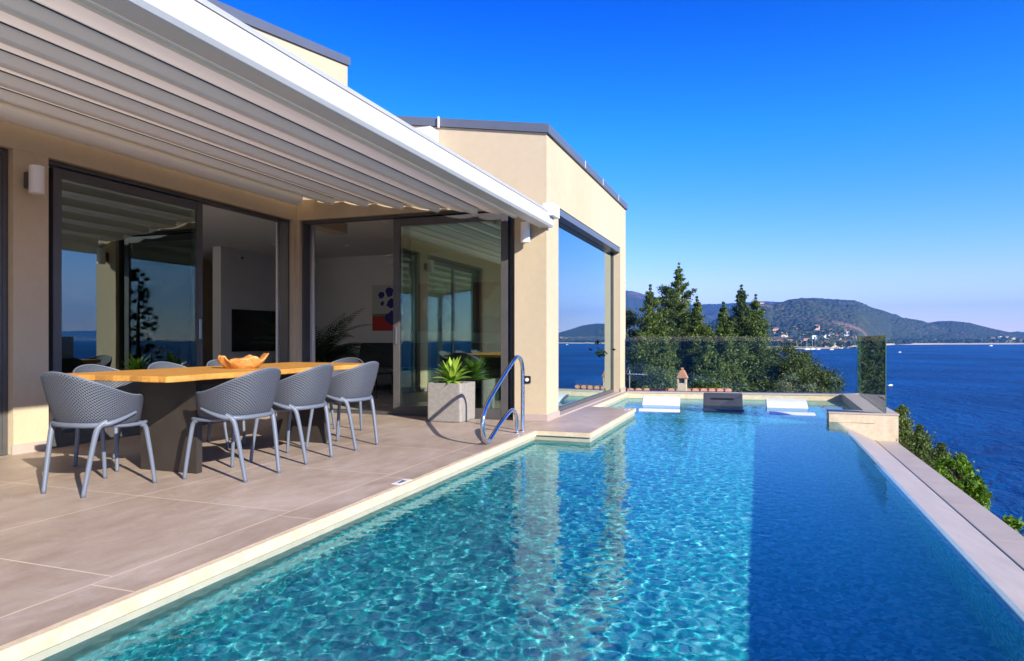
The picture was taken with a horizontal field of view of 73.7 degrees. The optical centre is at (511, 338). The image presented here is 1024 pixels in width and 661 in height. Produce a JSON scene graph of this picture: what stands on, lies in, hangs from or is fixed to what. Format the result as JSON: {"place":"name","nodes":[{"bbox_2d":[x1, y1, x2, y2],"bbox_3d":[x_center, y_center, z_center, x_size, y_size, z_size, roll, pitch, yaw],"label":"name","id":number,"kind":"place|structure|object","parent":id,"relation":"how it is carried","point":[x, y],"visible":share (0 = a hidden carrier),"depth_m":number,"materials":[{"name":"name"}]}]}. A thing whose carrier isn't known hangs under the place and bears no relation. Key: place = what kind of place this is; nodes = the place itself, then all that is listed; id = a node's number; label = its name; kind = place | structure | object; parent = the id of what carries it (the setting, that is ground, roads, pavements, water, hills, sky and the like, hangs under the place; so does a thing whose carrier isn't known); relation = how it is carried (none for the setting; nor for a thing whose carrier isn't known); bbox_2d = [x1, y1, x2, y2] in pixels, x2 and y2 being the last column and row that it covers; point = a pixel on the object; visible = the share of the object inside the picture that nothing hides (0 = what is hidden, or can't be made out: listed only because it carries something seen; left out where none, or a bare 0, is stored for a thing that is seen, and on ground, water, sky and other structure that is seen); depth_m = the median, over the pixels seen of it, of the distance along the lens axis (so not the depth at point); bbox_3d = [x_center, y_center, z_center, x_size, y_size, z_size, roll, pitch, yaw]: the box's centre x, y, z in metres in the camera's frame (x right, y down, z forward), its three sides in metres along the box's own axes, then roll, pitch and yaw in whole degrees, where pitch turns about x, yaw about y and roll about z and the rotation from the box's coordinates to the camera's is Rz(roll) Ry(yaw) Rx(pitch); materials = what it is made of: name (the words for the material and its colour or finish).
{"place":"outdoors","nodes":[
{"label":"outdoors","id":0,"kind":"place"},
{"bbox_2d":[0,413,552,646],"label":"patio","id":1,"kind":"structure","parent":0,"point":[68,552],"depth_m":4.23,"materials":[{"name":"tile"}]},
{"bbox_2d":[40,371,156,497],"bbox_3d":[-2.793,0.603,4.560,0.554,0.799,0.574,0,0,20],"label":"dining chair","id":2,"kind":"object","parent":1,"relation":"on","point":[73,401],"visible":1,"depth_m":4.36,"materials":[{"name":"plastic"}]},
{"bbox_2d":[72,364,140,471],"bbox_3d":[-3.165,0.603,5.454,0.575,0.799,0.554,0,0,18],"label":"dining chair","id":3,"kind":"object","parent":1,"relation":"on","point":[132,387],"visible":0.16,"depth_m":5.58,"materials":[{"name":"grey plastic"}]},
{"bbox_2d":[147,361,229,448],"bbox_3d":[-2.930,0.603,6.104,0.575,0.799,0.554,0,0,21],"label":"dining chair","id":4,"kind":"object","parent":1,"relation":"on","point":[159,365],"visible":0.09,"depth_m":6.22,"materials":[{"name":"grey plastic"}]},
{"bbox_2d":[66,362,363,473],"bbox_3d":[-2.319,0.624,5.926,1.078,0.752,2.683,0,0,20],"label":"dining table","id":5,"kind":"object","parent":1,"relation":"on","point":[169,409],"visible":0.67,"depth_m":5.17,"materials":[{"name":"brown wood"}]},
{"bbox_2d":[217,353,268,368],"bbox_3d":[-2.287,0.187,5.784,0.445,0.144,0.278,0,0,0],"label":"bowl","id":6,"kind":"object","parent":5,"relation":"on","point":[249,361],"visible":0.94,"depth_m":5.70,"materials":[{"name":"brown wood"}]},
{"bbox_2d":[182,367,280,482],"bbox_3d":[-2.001,0.603,5.001,0.574,0.799,0.554,0,0,20],"label":"dining chair","id":7,"kind":"object","parent":1,"relation":"on","point":[251,395],"visible":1,"depth_m":4.80,"materials":[{"name":"grey plastic"}]},
{"bbox_2d":[206,359,276,444],"bbox_3d":[-2.698,0.603,6.743,0.574,0.799,0.554,0,0,20],"label":"dining chair","id":8,"kind":"object","parent":1,"relation":"on","point":[215,362],"visible":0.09,"depth_m":6.63,"materials":[{"name":"grey plastic"}]},
{"bbox_2d":[249,364,333,464],"bbox_3d":[-1.787,0.603,5.679,0.575,0.799,0.554,0,0,19],"label":"dining chair","id":9,"kind":"object","parent":1,"relation":"on","point":[307,389],"visible":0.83,"depth_m":5.48,"materials":[{"name":"grey plastic"}]},
{"bbox_2d":[0,0,627,456],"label":"villa","id":10,"kind":"object","parent":1,"relation":"on","point":[114,260],"visible":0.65,"depth_m":8.49,"materials":[{"name":"paint"}]},
{"bbox_2d":[0,154,1,449],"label":"sliding door","id":11,"kind":"structure","parent":10,"relation":"in","point":[0,154],"depth_m":5.85,"materials":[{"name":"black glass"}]},
{"bbox_2d":[24,164,44,194],"bbox_3d":[-4.178,-1.391,5.971,0.174,0.242,0.117,0,0,20],"label":"wall lamp","id":12,"kind":"object","parent":10,"relation":"attached to","point":[34,179],"visible":1,"depth_m":5.92,"materials":[{"name":"white"}]},
{"bbox_2d":[49,167,202,443],"bbox_3d":[-3.937,-0.307,7.139,0.062,2.555,1.800,0,0,20],"label":"sliding door","id":13,"kind":"structure","parent":10,"relation":"in","point":[126,261],"depth_m":6.99,"materials":[{"name":"clear glass"}]},
{"bbox_2d":[232,309,275,351],"bbox_3d":[-5.240,-0.170,14.133,0.094,0.840,1.440,0,0,24],"label":"television","id":14,"kind":"object","parent":10,"relation":"attached to","point":[248,326],"visible":0.67,"depth_m":13.91,"materials":[{"name":"black"}]},
{"bbox_2d":[276,222,279,362],"bbox_3d":[-3.249,-0.370,9.559,0.054,2.700,0.160,0,0,20],"label":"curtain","id":15,"kind":"object","parent":10,"relation":"hanging from","point":[277,292],"visible":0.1,"depth_m":9.48,"materials":[{"name":"fabric"}]},
{"bbox_2d":[0,0,559,227],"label":"pergola","id":16,"kind":"object","parent":10,"relation":"attached to","point":[206,90],"visible":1,"depth_m":4.76,"materials":[{"name":"grey"}]},
{"bbox_2d":[310,225,315,361],"bbox_3d":[-2.844,-0.370,9.702,0.108,2.700,0.054,0,0,20],"label":"curtain","id":17,"kind":"object","parent":10,"relation":"hanging from","point":[312,293],"visible":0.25,"depth_m":9.69,"materials":[{"name":"fabric"}]},
{"bbox_2d":[249,308,386,362],"bbox_3d":[-3.442,0.229,12.322,2.425,1.541,2.226,0,0,-9],"label":"palm plant","id":18,"kind":"object","parent":10,"relation":"on","point":[331,352],"visible":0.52,"depth_m":12.05,"materials":[{"name":"green"}]},
{"bbox_2d":[372,284,411,330],"bbox_3d":[-2.556,-0.660,14.516,0.950,0.980,0.039,0,0,20],"label":"painting","id":19,"kind":"object","parent":10,"relation":"attached to","point":[382,306],"visible":0.7,"depth_m":14.56,"materials":[{"name":"multicoloured fabric"}]},
{"bbox_2d":[385,234,455,264],"bbox_3d":[-1.765,-1.550,11.541,1.369,0.499,1.201,0,0,20],"label":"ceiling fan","id":20,"kind":"object","parent":10,"relation":"hanging from","point":[413,259],"visible":0.57,"depth_m":11.66,"materials":[{"name":"black metal"}]},
{"bbox_2d":[418,283,454,330],"bbox_3d":[-1.569,-0.660,14.158,0.820,1.000,0.039,0,0,20],"label":"window","id":21,"kind":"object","parent":10,"relation":"attached to","point":[436,306],"visible":1,"depth_m":14.14,"materials":[{"name":"clear glass"}]},
{"bbox_2d":[393,213,508,416],"bbox_3d":[-0.806,-0.307,8.779,1.620,2.555,0.062,0,0,20],"label":"sliding door","id":22,"kind":"structure","parent":10,"relation":"in","point":[397,223],"depth_m":8.77,"materials":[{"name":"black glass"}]},
{"bbox_2d":[403,216,512,415],"bbox_3d":[-0.710,-0.307,8.825,1.550,2.555,0.050,0,0,20],"label":"sliding door","id":23,"kind":"structure","parent":10,"relation":"in","point":[406,229],"depth_m":9.04,"materials":[{"name":"black glass"}]},
{"bbox_2d":[520,222,530,242],"bbox_3d":[0.168,-1.286,8.255,0.117,0.242,0.164,0,0,20],"label":"wall lamp","id":24,"kind":"object","parent":10,"relation":"attached to","point":[525,232],"visible":0.96,"depth_m":8.19,"materials":[{"name":"white"}]},
{"bbox_2d":[525,376,530,382],"bbox_3d":[0.186,0.495,8.319,0.084,0.090,0.029,0,0,20],"label":"wall sensor","id":25,"kind":"object","parent":10,"relation":"attached to","point":[527,379],"depth_m":8.31,"materials":[{"name":"black"}]},
{"bbox_2d":[558,221,613,410],"bbox_3d":[1.157,-0.354,10.733,0.060,2.668,4.130,0,0,20],"label":"window","id":26,"kind":"structure","parent":10,"relation":"in","point":[585,267],"depth_m":10.59,"materials":[{"name":"clear glass"}]},
{"bbox_2d":[305,361,378,450],"bbox_3d":[-1.538,0.603,6.365,0.575,0.799,0.554,0,0,21],"label":"dining chair","id":27,"kind":"object","parent":1,"relation":"on","point":[353,384],"visible":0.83,"depth_m":6.16,"materials":[{"name":"grey plastic"}]},
{"bbox_2d":[329,357,362,436],"bbox_3d":[-1.891,0.603,7.338,0.554,0.799,0.575,0,0,22],"label":"dining chair","id":28,"kind":"object","parent":1,"relation":"on","point":[349,360],"visible":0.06,"depth_m":7.58,"materials":[{"name":"grey plastic"}]},
{"bbox_2d":[392,479,411,484],"bbox_3d":[-0.768,0.996,4.767,0.070,0.005,0.180,0,0,20],"label":"marker plate","id":29,"kind":"object","parent":1,"relation":"on","point":[402,481],"visible":1,"depth_m":4.76,"materials":[{"name":"white plastic"}]},
{"bbox_2d":[427,381,474,422],"bbox_3d":[-0.743,0.764,8.396,0.456,0.468,0.456,0,0,20],"label":"planter","id":30,"kind":"object","parent":1,"relation":"on","point":[452,402],"visible":0.9,"depth_m":8.20,"materials":[{"name":"concrete"}]},
{"bbox_2d":[432,356,469,383],"bbox_3d":[-0.750,0.430,8.400,0.531,0.461,0.550,0,0,20],"label":"potted plant","id":31,"kind":"object","parent":30,"relation":"in","point":[450,374],"visible":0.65,"depth_m":8.36,"materials":[{"name":"green plant"}]},
{"bbox_2d":[480,355,525,443],"bbox_3d":[-0.078,0.584,6.899,0.072,0.833,1.192,0,0,20],"label":"handrail","id":32,"kind":"object","parent":1,"relation":"on","point":[488,401],"visible":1,"depth_m":6.95,"materials":[{"name":"silver metal"}]},
{"bbox_2d":[332,352,359,361],"bbox_3d":[-3.732,0.640,14.207,0.900,0.720,1.070,0,0,20],"label":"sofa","id":33,"kind":"object","parent":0,"point":[357,353],"visible":0.02,"depth_m":14.50,"materials":[{"name":"fabric"}]},
{"bbox_2d":[375,372,392,397],"bbox_3d":[-2.661,0.795,12.027,1.000,0.410,0.600,0,0,20],"label":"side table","id":34,"kind":"object","parent":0,"point":[381,373],"visible":0.34,"depth_m":12.04,"materials":[{"name":"black"}]},
{"bbox_2d":[359,343,500,386],"bbox_3d":[-1.539,0.539,13.359,3.800,0.921,1.070,0,0,20],"label":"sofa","id":35,"kind":"object","parent":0,"point":[481,362],"visible":0.47,"depth_m":13.43,"materials":[{"name":"fabric"}]},
{"bbox_2d":[534,391,633,437],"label":"platform","id":36,"kind":"structure","parent":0,"point":[588,419],"depth_m":8.48,"materials":[{"name":"stone"}]},
{"bbox_2d":[597,327,615,356],"bbox_3d":[1.147,0.241,12.383,1.075,1.518,1.903,0,0,-9],"label":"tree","id":37,"kind":"object","parent":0,"point":[603,352],"visible":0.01,"depth_m":11.78,"materials":[{"name":"green plant"}]},
{"bbox_2d":[217,0,1023,331],"label":"sky","id":38,"kind":"structure","parent":0,"point":[870,153],"materials":[{"name":"blue"}]},
{"bbox_2d":[626,290,778,340],"bbox_3d":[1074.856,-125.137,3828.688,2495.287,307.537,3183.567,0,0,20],"label":"hills","id":39,"kind":"structure","parent":0,"point":[634,300],"depth_m":3413.16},
{"bbox_2d":[626,343,1023,534],"bbox_3d":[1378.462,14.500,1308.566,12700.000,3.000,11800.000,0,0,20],"label":"sea","id":40,"kind":"structure","parent":0,"point":[967,400],"depth_m":151.79,"materials":[{"name":"liquid"}]},
{"bbox_2d":[709,298,1023,347],"bbox_3d":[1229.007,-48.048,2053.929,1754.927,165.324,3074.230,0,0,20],"label":"hills","id":41,"kind":"structure","parent":0,"point":[859,318],"depth_m":1490.12,"materials":[{"name":"plant"}]},
{"bbox_2d":[767,302,1023,346],"bbox_3d":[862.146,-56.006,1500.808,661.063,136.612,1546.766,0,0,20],"label":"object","id":42,"kind":"object","parent":41,"relation":"on","point":[831,337],"visible":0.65,"depth_m":1051.10,"materials":[{"name":"white concrete"}]},
{"bbox_2d":[766,343,1023,348],"bbox_3d":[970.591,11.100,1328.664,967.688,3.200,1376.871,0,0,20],"label":"beach","id":43,"kind":"structure","parent":0,"point":[816,347],"depth_m":1554.42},
{"bbox_2d":[768,338,1023,346],"bbox_3d":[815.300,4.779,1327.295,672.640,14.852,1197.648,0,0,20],"label":"shore woodland","id":44,"kind":"object","parent":43,"relation":"on","point":[937,340],"visible":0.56,"depth_m":1595.99,"materials":[{"name":"green plant"}]},
{"bbox_2d":[921,321,1023,339],"bbox_3d":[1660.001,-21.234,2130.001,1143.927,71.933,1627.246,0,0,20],"label":"hills","id":45,"kind":"structure","parent":0,"point":[960,330],"depth_m":1913.52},
{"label":"hillside","id":46,"kind":"structure","parent":0,"visible":0},
{"bbox_2d":[0,390,1023,660],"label":"swimming pool","id":47,"kind":"structure","parent":46,"relation":"on","point":[988,542],"depth_m":4.47,"materials":[{"name":"stone"}]},
{"bbox_2d":[41,398,1023,660],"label":"pool water","id":48,"kind":"structure","parent":47,"relation":"in","point":[693,530],"depth_m":3.23,"materials":[{"name":"blue liquid"}]},
{"bbox_2d":[638,396,679,411],"bbox_3d":[2.387,1.156,11.001,0.620,0.330,1.620,0,0,14],"label":"pool lounger","id":49,"kind":"object","parent":47,"relation":"on","point":[654,400],"visible":0.38,"depth_m":11.46,"materials":[{"name":"white plastic"}]},
{"bbox_2d":[702,393,743,411],"bbox_3d":[3.359,1.108,10.870,0.620,0.423,1.030,0,0,17],"label":"pool lounger","id":50,"kind":"object","parent":47,"relation":"on","point":[722,399],"visible":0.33,"depth_m":11.28,"materials":[{"name":"grey plastic"}]},
{"bbox_2d":[684,335,885,412],"bbox_3d":[3.706,0.458,11.251,4.022,1.016,3.612,0,0,20],"label":"glass balustrade","id":51,"kind":"object","parent":47,"relation":"on","point":[871,369],"visible":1,"depth_m":10.20,"materials":[{"name":"teal"}]},
{"bbox_2d":[765,398,814,415],"bbox_3d":[4.277,1.156,10.532,0.620,0.330,1.620,0,0,18],"label":"pool lounger","id":52,"kind":"object","parent":47,"relation":"on","point":[786,403],"visible":0.29,"depth_m":10.98,"materials":[{"name":"white plastic"}]},
{"bbox_2d":[626,307,645,386],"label":"broadleaf tree","id":53,"kind":"object","parent":46,"relation":"on","point":[631,318],"visible":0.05,"depth_m":57.16,"materials":[{"name":"green plant"}]},
{"bbox_2d":[626,284,687,388],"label":"conifer tree","id":54,"kind":"object","parent":46,"relation":"on","point":[647,341],"visible":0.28,"depth_m":45.10,"materials":[{"name":"green plant"}]},
{"bbox_2d":[638,334,677,388],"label":"conifer tree","id":55,"kind":"object","parent":46,"relation":"on","point":[664,375],"visible":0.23,"depth_m":41.81,"materials":[{"name":"green plant"}]},
{"bbox_2d":[656,283,685,379],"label":"cypress tree","id":56,"kind":"object","parent":46,"relation":"on","point":[668,292],"visible":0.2,"depth_m":48.90,"materials":[{"name":"green plant"}]},
{"bbox_2d":[641,262,701,383],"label":"conifer tree","id":57,"kind":"object","parent":46,"relation":"on","point":[683,319],"visible":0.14,"depth_m":52.32,"materials":[{"name":"green plant"}]},
{"bbox_2d":[626,388,731,391],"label":"neighbour house","id":58,"kind":"structure","parent":46,"relation":"on","point":[694,389],"depth_m":16.44,"materials":[{"name":"ceramic"}]},
{"bbox_2d":[626,367,647,389],"bbox_3d":[2.742,1.025,15.155,0.504,0.817,0.320,0,0,20],"label":"aerial","id":59,"kind":"object","parent":58,"relation":"attached to","point":[629,374],"visible":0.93,"depth_m":15.19,"materials":[{"name":"silver metal"}]},
{"bbox_2d":[676,367,687,390],"bbox_3d":[3.964,1.098,15.900,0.261,0.871,0.260,0,0,20],"label":"chimney","id":60,"kind":"object","parent":58,"relation":"on","point":[682,383],"visible":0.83,"depth_m":15.81,"materials":[{"name":"beige paint"}]},
{"bbox_2d":[676,296,714,387],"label":"conifer tree","id":61,"kind":"object","parent":46,"relation":"on","point":[695,332],"visible":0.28,"depth_m":50.12,"materials":[{"name":"green plant"}]},
{"bbox_2d":[687,330,727,388],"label":"conifer tree","id":62,"kind":"object","parent":46,"relation":"on","point":[707,378],"visible":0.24,"depth_m":41.69,"materials":[{"name":"green plant"}]},
{"bbox_2d":[687,301,757,391],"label":"conifer tree","id":63,"kind":"object","parent":46,"relation":"on","point":[724,341],"visible":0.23,"depth_m":46.30,"materials":[{"name":"green plant"}]},
{"bbox_2d":[721,284,765,388],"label":"conifer tree","id":64,"kind":"object","parent":46,"relation":"on","point":[741,297],"visible":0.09,"depth_m":50.11,"materials":[{"name":"green plant"}]},
{"bbox_2d":[731,294,788,391],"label":"conifer tree","id":65,"kind":"object","parent":46,"relation":"on","point":[756,339],"visible":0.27,"depth_m":47.48,"materials":[{"name":"green plant"}]},
{"bbox_2d":[733,339,830,392],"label":"oak tree","id":66,"kind":"object","parent":46,"relation":"on","point":[797,367],"visible":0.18,"depth_m":46.48,"materials":[{"name":"green plant"}]},
{"bbox_2d":[768,371,813,392],"bbox_3d":[15.879,6.404,39.553,3.885,9.213,3.752,0,0,-20],"label":"olive bush","id":67,"kind":"object","parent":46,"relation":"on","point":[783,387],"visible":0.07,"depth_m":39.44,"materials":[{"name":"green plant"}]},
{"bbox_2d":[797,380,817,392],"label":"olive bush","id":68,"kind":"object","parent":46,"relation":"on","point":[810,387],"visible":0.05,"depth_m":39.44,"materials":[{"name":"green plant"}]},
{"bbox_2d":[780,345,847,392],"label":"oak tree","id":69,"kind":"object","parent":46,"relation":"on","point":[822,388],"visible":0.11,"depth_m":47.47,"materials":[{"name":"green plant"}]},
{"bbox_2d":[797,362,846,392],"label":"oak tree","id":70,"kind":"object","parent":46,"relation":"on","point":[818,374],"visible":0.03,"depth_m":47.53,"materials":[{"name":"green plant"}]},
{"bbox_2d":[895,404,927,450],"bbox_3d":[5.534,1.702,9.656,0.907,1.567,0.931,0,0,-18],"label":"shrub","id":71,"kind":"object","parent":46,"relation":"on","point":[903,411],"visible":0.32,"depth_m":9.62,"materials":[{"name":"green plant"}]},
{"bbox_2d":[902,424,952,474],"bbox_3d":[5.244,1.813,8.750,1.066,1.466,0.978,0,0,20],"label":"shrub","id":72,"kind":"object","parent":46,"relation":"on","point":[919,447],"visible":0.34,"depth_m":8.68,"materials":[{"name":"green plant"}]},
{"bbox_2d":[923,442,979,475],"bbox_3d":[5.081,1.835,8.034,0.977,1.262,0.934,0,0,20],"label":"shrub","id":73,"kind":"object","parent":46,"relation":"on","point":[941,448],"visible":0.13,"depth_m":8.03,"materials":[{"name":"green plant"}]},
{"bbox_2d":[931,452,989,490],"bbox_3d":[4.840,1.696,7.432,0.614,0.942,0.588,0,0,20],"label":"shrub","id":74,"kind":"object","parent":46,"relation":"on","point":[960,466],"visible":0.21,"depth_m":7.41,"materials":[{"name":"green plant"}]},
{"bbox_2d":[953,473,993,510],"bbox_3d":[4.672,1.781,6.931,0.434,0.852,0.407,0,0,20],"label":"shrub","id":75,"kind":"object","parent":46,"relation":"on","point":[970,485],"visible":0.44,"depth_m":6.84,"materials":[{"name":"green plant"}]},
{"bbox_2d":[1001,514,1023,536],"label":"shrub","id":76,"kind":"object","parent":46,"relation":"on","point":[1014,523],"visible":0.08,"depth_m":5.90,"materials":[{"name":"green plant"}]}
]}

